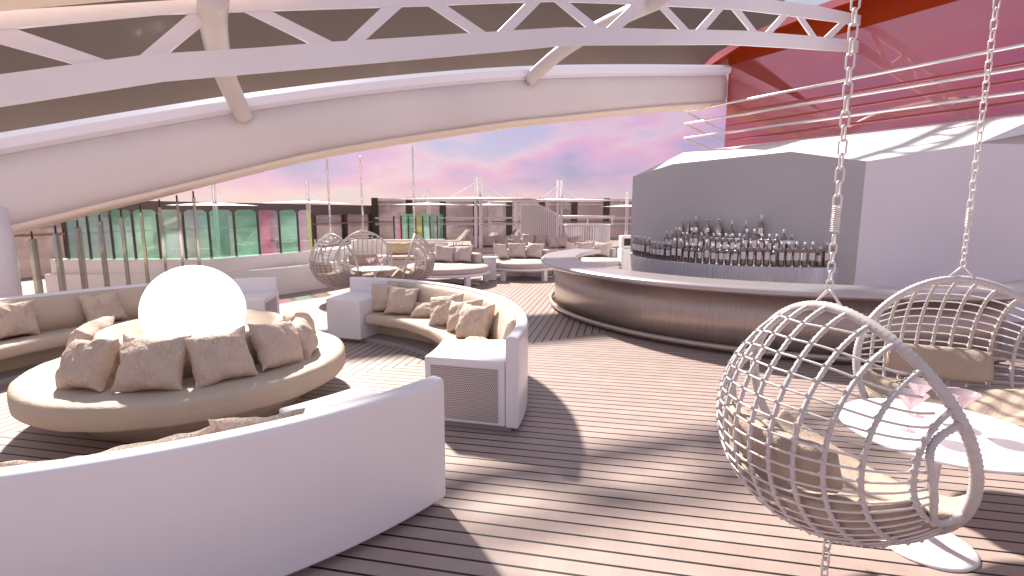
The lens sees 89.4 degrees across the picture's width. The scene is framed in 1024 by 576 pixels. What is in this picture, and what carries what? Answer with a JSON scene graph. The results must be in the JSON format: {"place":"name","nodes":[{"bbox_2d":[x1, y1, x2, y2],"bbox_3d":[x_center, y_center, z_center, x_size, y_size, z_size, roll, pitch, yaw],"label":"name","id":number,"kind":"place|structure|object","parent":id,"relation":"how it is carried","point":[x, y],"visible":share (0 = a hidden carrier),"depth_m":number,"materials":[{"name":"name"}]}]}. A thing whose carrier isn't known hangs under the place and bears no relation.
{"place":"outdoors","nodes":[
{"label":"outdoors","id":0,"kind":"place"},
{"bbox_2d":[23,216,630,274],"bbox_3d":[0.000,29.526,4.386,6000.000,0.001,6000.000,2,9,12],"label":"sea water","id":1,"kind":"structure","parent":0,"point":[248,220],"depth_m":1511.82,"materials":[{"name":"blue liquid"}]},
{"bbox_2d":[393,216,444,238],"bbox_3d":[-3.838,-2.452,21.474,2.418,1.240,1.136,2,9,12],"label":"glass screen","id":2,"kind":"object","parent":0,"point":[415,226],"visible":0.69,"depth_m":21.79,"materials":[{"name":"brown glass"}]},
{"bbox_2d":[0,225,1023,575],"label":"deck floor","id":3,"kind":"structure","parent":0,"point":[606,457],"depth_m":3.82,"materials":[{"name":"brown wood"}]},
{"bbox_2d":[0,208,22,297],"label":"white pillar","id":4,"kind":"structure","parent":3,"relation":"on","point":[10,283],"depth_m":7.66,"materials":[{"name":"paint"}]},
{"bbox_2d":[0,277,279,384],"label":"curved sofa","id":5,"kind":"object","parent":3,"relation":"on","point":[60,316],"visible":0.33,"depth_m":6.41,"materials":[{"name":"beige fabric"}]},
{"bbox_2d":[0,298,40,338],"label":"cushion","id":6,"kind":"object","parent":5,"relation":"on","point":[18,318],"visible":0.98,"depth_m":5.93,"materials":[{"name":"beige fabric"}]},
{"bbox_2d":[76,289,127,321],"bbox_3d":[-5.315,0.261,6.723,0.222,0.431,0.470,-14,6,29],"label":"cushion","id":7,"kind":"object","parent":5,"relation":"on","point":[101,305],"visible":0.81,"depth_m":6.65,"materials":[{"name":"beige fabric"}]},
{"bbox_2d":[7,309,345,441],"bbox_3d":[-3.048,0.728,5.043,2.706,0.778,2.712,2,9,12],"label":"round daybed","id":8,"kind":"object","parent":3,"relation":"on","point":[36,397],"visible":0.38,"depth_m":4.08,"materials":[{"name":"beige fabric"}]},
{"bbox_2d":[55,338,119,392],"bbox_3d":[-3.380,0.613,4.113,0.489,0.435,0.256,-2,-21,17],"label":"cushion","id":9,"kind":"object","parent":8,"relation":"on","point":[87,364],"visible":1,"depth_m":4.02,"materials":[{"name":"beige fabric"}]},
{"bbox_2d":[66,316,113,347],"bbox_3d":[-4.023,0.498,4.923,0.250,0.409,0.444,27,12,-8],"label":"cushion","id":10,"kind":"object","parent":8,"relation":"on","point":[88,331],"visible":0.41,"depth_m":4.82,"materials":[{"name":"beige fabric"}]},
{"bbox_2d":[110,333,191,392],"bbox_3d":[-2.834,0.593,4.090,0.523,0.484,0.270,1,-20,-11],"label":"cushion","id":11,"kind":"object","parent":8,"relation":"on","point":[147,363],"visible":0.98,"depth_m":4.00,"materials":[{"name":"beige fabric"}]},
{"bbox_2d":[138,265,248,337],"bbox_3d":[-3.049,0.153,4.960,0.940,0.740,0.940,2,9,12],"label":"dome lamp","id":12,"kind":"object","parent":8,"relation":"on","point":[194,301],"visible":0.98,"depth_m":4.65,"materials":[{"name":"white plastic"}]},
{"bbox_2d":[184,325,258,387],"bbox_3d":[-2.419,0.576,4.299,0.494,0.472,0.261,-13,-13,-43],"label":"cushion","id":13,"kind":"object","parent":8,"relation":"on","point":[216,358],"visible":0.99,"depth_m":4.20,"materials":[{"name":"beige fabric"}]},
{"bbox_2d":[248,320,303,370],"bbox_3d":[-2.139,0.520,4.718,0.278,0.462,0.495,-27,-11,21],"label":"cushion","id":14,"kind":"object","parent":8,"relation":"on","point":[276,345],"visible":0.98,"depth_m":4.58,"materials":[{"name":"beige fabric"}]},
{"bbox_2d":[282,309,316,334],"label":"cushion","id":15,"kind":"object","parent":8,"relation":"on","point":[289,315],"visible":0.52,"depth_m":5.53,"materials":[{"name":"beige fabric"}]},
{"bbox_2d":[292,317,317,357],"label":"cushion","id":16,"kind":"object","parent":8,"relation":"on","point":[308,338],"visible":0.52,"depth_m":4.97,"materials":[{"name":"beige fabric"}]},
{"bbox_2d":[15,201,373,257],"bbox_3d":[-12.935,-2.365,20.953,0.595,2.220,28.330,2,9,14],"label":"side windscreen","id":17,"kind":"object","parent":3,"relation":"on","point":[168,208],"visible":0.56,"depth_m":22.36,"materials":[{"name":"brown metal"}]},
{"bbox_2d":[44,247,355,294],"bbox_3d":[-6.480,-0.303,11.635,6.187,0.880,1.929,-6,10,-34],"label":"stepped bulwark","id":18,"kind":"object","parent":3,"relation":"on","point":[291,272],"visible":0.37,"depth_m":10.88,"materials":[{"name":"white paint"}]},
{"bbox_2d":[63,213,313,258],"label":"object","id":19,"kind":"object","parent":18,"relation":"on","point":[158,235],"visible":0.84,"depth_m":10.65,"materials":[{"name":"green glass"}]},
{"bbox_2d":[175,184,255,256],"bbox_3d":[-9.645,-2.048,16.882,1.932,2.790,1.932,0,8,0],"label":"parasol","id":20,"kind":"object","parent":3,"relation":"on","point":[214,203],"visible":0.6,"depth_m":16.83,"materials":[{"name":"white fabric"}]},
{"bbox_2d":[0,376,445,575],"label":"curved sofa","id":21,"kind":"object","parent":3,"relation":"on","point":[321,479],"visible":1,"depth_m":2.40,"materials":[{"name":"white paint"}]},
{"bbox_2d":[0,453,97,467],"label":"cushion","id":22,"kind":"object","parent":21,"relation":"on","point":[12,463],"visible":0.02,"depth_m":2.23,"materials":[{"name":"beige fabric"}]},
{"bbox_2d":[98,424,216,453],"bbox_3d":[-1.685,0.895,2.472,0.577,0.428,0.208,-10,26,-26],"label":"cushion","id":23,"kind":"object","parent":21,"relation":"on","point":[211,429],"visible":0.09,"depth_m":2.45,"materials":[{"name":"beige fabric"}]},
{"bbox_2d":[208,408,304,432],"bbox_3d":[-1.335,0.832,2.690,0.472,0.432,0.190,0,21,-37],"label":"cushion","id":24,"kind":"object","parent":21,"relation":"on","point":[227,424],"visible":0.16,"depth_m":2.58,"materials":[{"name":"beige fabric"}]},
{"bbox_2d":[269,182,348,239],"bbox_3d":[-7.782,-2.566,19.838,2.300,2.945,2.300,2,9,12],"label":"parasol","id":25,"kind":"object","parent":3,"relation":"on","point":[307,201],"visible":0.73,"depth_m":19.73,"materials":[{"name":"white paint"}]},
{"bbox_2d":[0,64,731,233],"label":"arched beam","id":26,"kind":"structure","parent":3,"relation":"on","point":[55,173],"depth_m":9.62,"materials":[{"name":"beige metal"}]},
{"bbox_2d":[28,231,43,293],"bbox_3d":[-7.452,-0.116,8.128,0.040,1.540,0.400,-5,10,-33],"label":"glass louvre","id":27,"kind":"object","parent":26,"relation":"hanging from","point":[35,265],"visible":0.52,"depth_m":8.01,"materials":[{"name":"grey glass"}]},
{"bbox_2d":[52,226,66,290],"bbox_3d":[-7.211,-0.180,8.277,0.040,1.624,0.400,-5,10,-33],"label":"glass louvre","id":28,"kind":"object","parent":26,"relation":"hanging from","point":[58,254],"visible":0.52,"depth_m":8.14,"materials":[{"name":"grey glass"}]},
{"bbox_2d":[75,220,88,288],"bbox_3d":[-6.979,-0.242,8.421,0.040,1.704,0.400,-5,10,-33],"label":"glass louvre","id":29,"kind":"object","parent":26,"relation":"hanging from","point":[81,257],"visible":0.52,"depth_m":8.28,"materials":[{"name":"grey glass"}]},
{"bbox_2d":[97,215,109,286],"bbox_3d":[-6.737,-0.308,8.570,0.040,1.791,0.400,-5,10,-33],"label":"glass louvre","id":30,"kind":"object","parent":26,"relation":"hanging from","point":[103,253],"visible":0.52,"depth_m":8.42,"materials":[{"name":"grey glass"}]},
{"bbox_2d":[119,209,130,284],"bbox_3d":[-6.496,-0.377,8.719,0.040,1.883,0.400,-5,10,-33],"label":"post","id":31,"kind":"object","parent":26,"relation":"hanging from","point":[124,249],"visible":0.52,"depth_m":8.56,"materials":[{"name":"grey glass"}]},
{"bbox_2d":[139,204,149,282],"bbox_3d":[-6.269,-0.441,8.859,0.040,1.969,0.400,-5,10,-33],"label":"post","id":32,"kind":"object","parent":26,"relation":"hanging from","point":[142,228],"visible":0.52,"depth_m":8.69,"materials":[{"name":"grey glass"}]},
{"bbox_2d":[158,199,167,271],"bbox_3d":[-6.041,-0.503,9.000,0.040,2.049,0.400,-5,10,-33],"label":"post","id":33,"kind":"object","parent":26,"relation":"hanging from","point":[162,238],"visible":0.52,"depth_m":8.80,"materials":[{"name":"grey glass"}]},
{"bbox_2d":[176,195,184,265],"bbox_3d":[-5.825,-0.560,9.134,0.040,2.124,0.400,-5,10,-33],"label":"post","id":34,"kind":"object","parent":26,"relation":"hanging from","point":[180,233],"visible":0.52,"depth_m":8.92,"materials":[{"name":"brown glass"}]},
{"bbox_2d":[192,191,200,265],"bbox_3d":[-5.616,-0.617,9.264,0.040,2.198,0.400,-5,10,-33],"label":"post","id":35,"kind":"object","parent":26,"relation":"hanging from","point":[196,230],"visible":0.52,"depth_m":9.06,"materials":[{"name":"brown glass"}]},
{"bbox_2d":[196,0,251,122],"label":"curved strut","id":36,"kind":"object","parent":26,"relation":"attached to","point":[213,15],"visible":0.81,"depth_m":6.18,"materials":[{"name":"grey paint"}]},
{"bbox_2d":[309,159,361,288],"bbox_3d":[-3.658,-1.279,10.568,1.170,2.626,0.979,6,10,35],"label":"hanging chair","id":37,"kind":"object","parent":26,"relation":"hanging from","point":[324,272],"visible":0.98,"depth_m":10.37,"materials":[{"name":"white wicker"}]},
{"bbox_2d":[336,156,392,277],"bbox_3d":[-3.216,-1.453,11.159,1.170,2.747,0.978,-3,9,-20],"label":"hanging chair","id":38,"kind":"object","parent":26,"relation":"hanging from","point":[372,258],"visible":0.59,"depth_m":11.42,"materials":[{"name":"white wicker"}]},
{"bbox_2d":[0,0,783,132],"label":"tilted roof","id":39,"kind":"structure","parent":26,"relation":"on","point":[117,38],"depth_m":11.37,"materials":[{"name":"grey glass"}]},
{"bbox_2d":[390,146,434,280],"bbox_3d":[-2.174,-1.525,11.163,0.980,2.989,1.170,-1,9,-10],"label":"hanging chair","id":40,"kind":"object","parent":26,"relation":"hanging from","point":[418,271],"visible":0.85,"depth_m":11.04,"materials":[{"name":"white wicker"}]},
{"bbox_2d":[525,0,669,84],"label":"curved strut","id":41,"kind":"object","parent":26,"relation":"attached to","point":[545,64],"visible":0.66,"depth_m":11.22,"materials":[{"name":"grey paint"}]},
{"bbox_2d":[351,266,397,276],"bbox_3d":[-2.842,-0.076,10.771,0.944,0.684,0.944,2,9,12],"label":"round table","id":42,"kind":"object","parent":3,"relation":"on","point":[374,269],"visible":0.64,"depth_m":10.64,"materials":[{"name":"white paint"}]},
{"bbox_2d":[351,239,448,276],"bbox_3d":[-3.304,-0.908,15.302,2.890,1.000,1.260,-1,9,-10],"label":"box sofa","id":43,"kind":"object","parent":3,"relation":"on","point":[398,260],"visible":0.21,"depth_m":15.49,"materials":[{"name":"beige fabric"}]},
{"bbox_2d":[397,242,411,254],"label":"cushion","id":44,"kind":"object","parent":43,"relation":"on","point":[404,248],"visible":0.77,"depth_m":15.21,"materials":[{"name":"beige fabric"}]},
{"bbox_2d":[395,188,453,238],"bbox_3d":[-3.985,-3.300,24.784,2.530,2.945,2.530,2,9,12],"label":"parasol","id":45,"kind":"object","parent":3,"relation":"on","point":[427,193],"visible":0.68,"depth_m":24.57,"materials":[{"name":"white paint"}]},
{"bbox_2d":[326,277,527,430],"bbox_3d":[-1.022,0.505,6.332,1.589,0.840,4.701,-5,10,-32],"label":"curved sofa","id":46,"kind":"object","parent":3,"relation":"on","point":[485,384],"visible":0.84,"depth_m":4.76,"materials":[{"name":"white paint"}]},
{"bbox_2d":[371,282,400,311],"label":"cushion","id":47,"kind":"object","parent":46,"relation":"on","point":[380,294],"visible":0.64,"depth_m":7.43,"materials":[{"name":"beige fabric"}]},
{"bbox_2d":[383,285,419,314],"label":"cushion","id":48,"kind":"object","parent":46,"relation":"on","point":[402,300],"visible":0.93,"depth_m":7.21,"materials":[{"name":"beige fabric"}]},
{"bbox_2d":[411,302,430,317],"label":"cushion","id":49,"kind":"object","parent":46,"relation":"on","point":[421,309],"visible":0.44,"depth_m":7.07,"materials":[{"name":"beige fabric"}]},
{"bbox_2d":[428,293,463,325],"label":"cushion","id":50,"kind":"object","parent":46,"relation":"on","point":[439,308],"visible":0.69,"depth_m":6.52,"materials":[{"name":"beige fabric"}]},
{"bbox_2d":[446,299,482,331],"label":"cushion","id":51,"kind":"object","parent":46,"relation":"on","point":[455,308],"visible":0.51,"depth_m":6.17,"materials":[{"name":"beige fabric"}]},
{"bbox_2d":[455,303,494,337],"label":"cushion","id":52,"kind":"object","parent":46,"relation":"on","point":[477,321],"visible":0.91,"depth_m":5.76,"materials":[{"name":"beige fabric"}]},
{"bbox_2d":[0,0,860,106],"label":"roof truss","id":53,"kind":"object","parent":3,"relation":"on","point":[157,61],"visible":0.97,"depth_m":6.32,"materials":[{"name":"white metal"}]},
{"bbox_2d":[0,0,120,11],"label":"roof tube","id":54,"kind":"object","parent":53,"relation":"attached to","point":[7,5],"visible":1,"depth_m":4.67,"materials":[{"name":"beige metal"}]},
{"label":"overhead pipe","id":55,"kind":"object","parent":53,"relation":"attached to","visible":0},
{"bbox_2d":[716,0,984,548],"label":"hanging chair","id":56,"kind":"object","parent":55,"relation":"hanging from","point":[794,470],"visible":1,"depth_m":2.21,"materials":[{"name":"white wicker"}]},
{"bbox_2d":[820,539,831,575],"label":"tether chain","id":57,"kind":"object","parent":56,"relation":"hanging from","point":[824,558],"visible":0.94,"depth_m":2.41,"materials":[{"name":"silver metal"}]},
{"bbox_2d":[852,0,1023,427],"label":"hanging chair","id":58,"kind":"object","parent":55,"relation":"hanging from","point":[965,365],"visible":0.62,"depth_m":3.57,"materials":[{"name":"white wicker"}]},
{"bbox_2d":[407,252,489,287],"bbox_3d":[-1.686,-0.488,13.373,2.246,0.736,2.246,0,8,0],"label":"round lounger","id":59,"kind":"object","parent":3,"relation":"on","point":[474,267],"visible":0.49,"depth_m":12.83,"materials":[{"name":"beige fabric"}]},
{"bbox_2d":[435,245,454,262],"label":"cushion","id":60,"kind":"object","parent":59,"relation":"on","point":[444,253],"visible":0.94,"depth_m":14.00,"materials":[{"name":"beige fabric"}]},
{"bbox_2d":[454,245,472,261],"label":"cushion","id":61,"kind":"object","parent":59,"relation":"on","point":[462,253],"visible":1,"depth_m":13.92,"materials":[{"name":"beige fabric"}]},
{"bbox_2d":[405,177,544,261],"bbox_3d":[-1.255,-2.569,19.332,4.600,3.100,4.600,2,9,12],"label":"parasol","id":62,"kind":"object","parent":3,"relation":"on","point":[476,198],"visible":0.74,"depth_m":19.21,"materials":[{"name":"white fabric"}]},
{"bbox_2d":[482,256,497,279],"bbox_3d":[-0.592,-0.534,13.973,0.400,0.630,0.400,0,8,0],"label":"side table","id":63,"kind":"object","parent":3,"relation":"on","point":[490,261],"visible":0.84,"depth_m":13.87,"materials":[{"name":"white paint"}]},
{"bbox_2d":[472,240,513,259],"bbox_3d":[-0.734,-1.399,19.506,2.080,0.736,2.080,0,8,0],"label":"round lounger","id":64,"kind":"object","parent":3,"relation":"on","point":[487,250],"visible":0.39,"depth_m":18.71,"materials":[{"name":"beige fabric"}]},
{"bbox_2d":[483,235,495,246],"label":"cushion","id":65,"kind":"object","parent":64,"relation":"on","point":[488,240],"visible":0.77,"depth_m":20.07,"materials":[{"name":"beige fabric"}]},
{"bbox_2d":[478,192,510,234],"bbox_3d":[-1.405,-4.522,32.690,2.530,3.038,2.530,2,9,12],"label":"parasol","id":66,"kind":"object","parent":3,"relation":"on","point":[489,204],"visible":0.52,"depth_m":32.67,"materials":[{"name":"white paint"}]},
{"bbox_2d":[371,198,631,238],"bbox_3d":[0.919,-4.703,34.993,20.420,2.720,0.355,-1,8,-4],"label":"windscreen","id":67,"kind":"object","parent":3,"relation":"on","point":[442,209],"visible":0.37,"depth_m":34.62,"materials":[{"name":"brown metal"}]},
{"bbox_2d":[495,249,554,280],"bbox_3d":[0.318,-0.679,14.659,2.080,0.736,2.080,0,8,0],"label":"round lounger","id":68,"kind":"object","parent":3,"relation":"on","point":[519,264],"visible":0.52,"depth_m":13.88,"materials":[{"name":"white fabric"}]},
{"bbox_2d":[493,243,508,258],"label":"cushion","id":69,"kind":"object","parent":68,"relation":"on","point":[501,251],"visible":0.95,"depth_m":14.85,"materials":[{"name":"beige fabric"}]},
{"bbox_2d":[508,243,526,257],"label":"cushion","id":70,"kind":"object","parent":68,"relation":"on","point":[516,249],"visible":0.97,"depth_m":15.24,"materials":[{"name":"beige fabric"}]},
{"bbox_2d":[526,242,544,257],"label":"cushion","id":71,"kind":"object","parent":68,"relation":"on","point":[534,250],"visible":0.99,"depth_m":15.16,"materials":[{"name":"beige fabric"}]},
{"bbox_2d":[520,203,556,238],"bbox_3d":[1.278,-2.786,23.855,1.770,2.200,0.150,0,8,0],"label":"slatted screen","id":72,"kind":"object","parent":3,"relation":"on","point":[537,218],"visible":0.49,"depth_m":23.80,"materials":[{"name":"white paint"}]},
{"bbox_2d":[512,180,612,236],"bbox_3d":[1.958,-2.863,21.311,3.910,3.100,3.910,0,8,0],"label":"parasol","id":73,"kind":"object","parent":3,"relation":"on","point":[561,199],"visible":0.71,"depth_m":21.19,"materials":[{"name":"white paint"}]},
{"bbox_2d":[559,215,614,246],"bbox_3d":[3.407,-2.456,23.403,2.144,1.640,2.133,-3,9,-18],"label":"round slatted screen","id":74,"kind":"object","parent":3,"relation":"on","point":[573,230],"visible":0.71,"depth_m":22.75,"materials":[{"name":"white paint"}]},
{"bbox_2d":[581,247,620,268],"bbox_3d":[2.408,-0.768,15.253,1.976,0.736,1.976,0,8,0],"label":"round lounger","id":75,"kind":"object","parent":3,"relation":"on","point":[611,261],"visible":0.36,"depth_m":14.62,"materials":[{"name":"white fabric"}]},
{"bbox_2d":[576,242,593,255],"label":"cushion","id":76,"kind":"object","parent":75,"relation":"on","point":[584,245],"visible":0.49,"depth_m":15.83,"materials":[{"name":"beige fabric"}]},
{"bbox_2d":[594,241,612,256],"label":"cushion","id":77,"kind":"object","parent":75,"relation":"on","point":[604,248],"visible":0.9,"depth_m":15.70,"materials":[{"name":"beige fabric"}]},
{"bbox_2d":[605,191,631,234],"bbox_3d":[5.935,-3.548,26.769,2.300,2.852,2.300,0,8,0],"label":"parasol","id":78,"kind":"object","parent":3,"relation":"on","point":[627,205],"visible":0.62,"depth_m":26.69,"materials":[{"name":"white paint"}]},
{"bbox_2d":[629,235,838,284],"bbox_3d":[3.916,-0.303,10.003,2.360,1.360,4.648,-6,10,-35],"label":"bottle shelf","id":79,"kind":"object","parent":3,"relation":"on","point":[806,275],"visible":0.07,"depth_m":8.69,"materials":[{"name":"white paint"}]},
{"bbox_2d":[703,240,709,263],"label":"bottle","id":80,"kind":"object","parent":79,"relation":"on","point":[706,252],"visible":1,"depth_m":8.92,"materials":[{"name":"brown glass"}]},
{"bbox_2d":[739,241,746,265],"bbox_3d":[3.860,-0.579,8.624,0.102,0.406,0.105,1,8,5],"label":"bottle","id":81,"kind":"object","parent":79,"relation":"on","point":[743,252],"visible":1,"depth_m":8.59,"materials":[{"name":"brown glass"}]},
{"bbox_2d":[747,241,753,265],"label":"bottle","id":82,"kind":"object","parent":79,"relation":"on","point":[750,255],"visible":1,"depth_m":8.55,"materials":[{"name":"brown glass"}]},
{"bbox_2d":[754,241,761,265],"bbox_3d":[4.070,-0.565,8.536,0.102,0.406,0.105,-1,9,-8],"label":"bottle","id":83,"kind":"object","parent":79,"relation":"on","point":[758,255],"visible":1,"depth_m":8.51,"materials":[{"name":"brown glass"}]},
{"bbox_2d":[757,214,763,238],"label":"bottle","id":84,"kind":"object","parent":79,"relation":"on","point":[760,228],"visible":0.91,"depth_m":9.13,"materials":[{"name":"brown glass"}]},
{"bbox_2d":[762,242,769,265],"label":"bottle","id":85,"kind":"object","parent":79,"relation":"on","point":[766,255],"visible":1,"depth_m":8.47,"materials":[{"name":"brown glass"}]},
{"bbox_2d":[777,242,784,266],"bbox_3d":[4.399,-0.552,8.444,0.102,0.406,0.105,1,8,6],"label":"bottle","id":86,"kind":"object","parent":79,"relation":"on","point":[781,256],"visible":1,"depth_m":8.41,"materials":[{"name":"brown glass"}]},
{"bbox_2d":[784,242,792,266],"bbox_3d":[4.510,-0.549,8.424,0.102,0.406,0.105,0,8,2],"label":"bottle","id":87,"kind":"object","parent":79,"relation":"on","point":[788,256],"visible":1,"depth_m":8.39,"materials":[{"name":"brown glass"}]},
{"bbox_2d":[792,242,799,266],"bbox_3d":[4.628,-0.547,8.409,0.102,0.406,0.105,2,9,11],"label":"bottle","id":88,"kind":"object","parent":79,"relation":"on","point":[796,256],"visible":1,"depth_m":8.38,"materials":[{"name":"brown glass"}]},
{"bbox_2d":[800,242,807,266],"bbox_3d":[4.753,-0.545,8.401,0.102,0.406,0.105,5,10,30],"label":"bottle","id":89,"kind":"object","parent":79,"relation":"on","point":[804,257],"visible":1,"depth_m":8.37,"materials":[{"name":"brown glass"}]},
{"bbox_2d":[808,242,815,266],"bbox_3d":[4.880,-0.545,8.399,0.102,0.406,0.105,2,9,13],"label":"bottle","id":90,"kind":"object","parent":79,"relation":"on","point":[812,257],"visible":1,"depth_m":8.37,"materials":[{"name":"brown glass"}]},
{"bbox_2d":[815,246,823,266],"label":"bottle","id":91,"kind":"object","parent":79,"relation":"on","point":[819,258],"visible":1,"depth_m":8.38,"materials":[{"name":"brown glass"}]},
{"bbox_2d":[822,242,829,266],"bbox_3d":[5.111,-0.547,8.413,0.102,0.406,0.105,-2,9,-13],"label":"bottle","id":92,"kind":"object","parent":79,"relation":"on","point":[826,255],"visible":0.9,"depth_m":8.38,"materials":[{"name":"brown glass"}]},
{"bbox_2d":[541,248,1023,365],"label":"bar counter","id":93,"kind":"object","parent":3,"relation":"on","point":[721,315],"visible":0.84,"depth_m":6.73,"materials":[{"name":"metal"}]},
{"bbox_2d":[617,235,630,269],"bbox_3d":[3.238,-0.899,14.627,0.420,1.180,0.400,-1,9,-8],"label":"drinks machine","id":94,"kind":"object","parent":93,"relation":"on","point":[623,251],"visible":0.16,"depth_m":14.43,"materials":[{"name":"white paint"}]},
{"bbox_2d":[630,113,1023,321],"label":"bar building","id":95,"kind":"structure","parent":3,"relation":"on","point":[905,191],"depth_m":8.47,"materials":[{"name":"white paint"}]},
{"bbox_2d":[683,43,1023,148],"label":"roof guard rail","id":96,"kind":"object","parent":95,"relation":"attached to","point":[704,134],"visible":0.95,"depth_m":12.53,"materials":[{"name":"silver metal"}]},
{"bbox_2d":[704,0,1023,147],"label":"red wall","id":97,"kind":"structure","parent":95,"relation":"on","point":[893,34],"depth_m":12.75,"materials":[{"name":"red"}]},
{"bbox_2d":[839,398,1023,572],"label":"round table","id":98,"kind":"object","parent":3,"relation":"on","point":[1001,444],"visible":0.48,"depth_m":2.77,"materials":[{"name":"white paint"}]},
{"bbox_2d":[150,0,985,216],"label":"sky","id":99,"kind":"structure","parent":0,"point":[599,158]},
{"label":"banquette","id":100,"kind":"object","parent":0,"visible":0},
{"bbox_2d":[169,247,190,257],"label":"cushion","id":101,"kind":"object","parent":100,"relation":"on","point":[175,253],"visible":0.77,"depth_m":12.69,"materials":[{"name":"white fabric"}]},
{"bbox_2d":[200,248,219,257],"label":"cushion","id":102,"kind":"object","parent":100,"relation":"on","point":[205,253],"visible":0.64,"depth_m":12.41,"materials":[{"name":"green fabric"}]},
{"bbox_2d":[231,243,253,255],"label":"cushion","id":103,"kind":"object","parent":100,"relation":"on","point":[244,249],"visible":0.72,"depth_m":12.57,"materials":[{"name":"green fabric"}]},
{"bbox_2d":[260,241,276,253],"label":"cushion","id":104,"kind":"object","parent":100,"relation":"on","point":[268,247],"visible":0.65,"depth_m":13.33,"materials":[{"name":"pink fabric"}]},
{"bbox_2d":[278,240,297,252],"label":"cushion","id":105,"kind":"object","parent":100,"relation":"on","point":[288,246],"visible":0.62,"depth_m":13.83,"materials":[{"name":"green fabric"}]},
{"bbox_2d":[300,240,315,250],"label":"cushion","id":106,"kind":"object","parent":100,"relation":"on","point":[305,245],"visible":0.67,"depth_m":14.37,"materials":[{"name":"pink fabric"}]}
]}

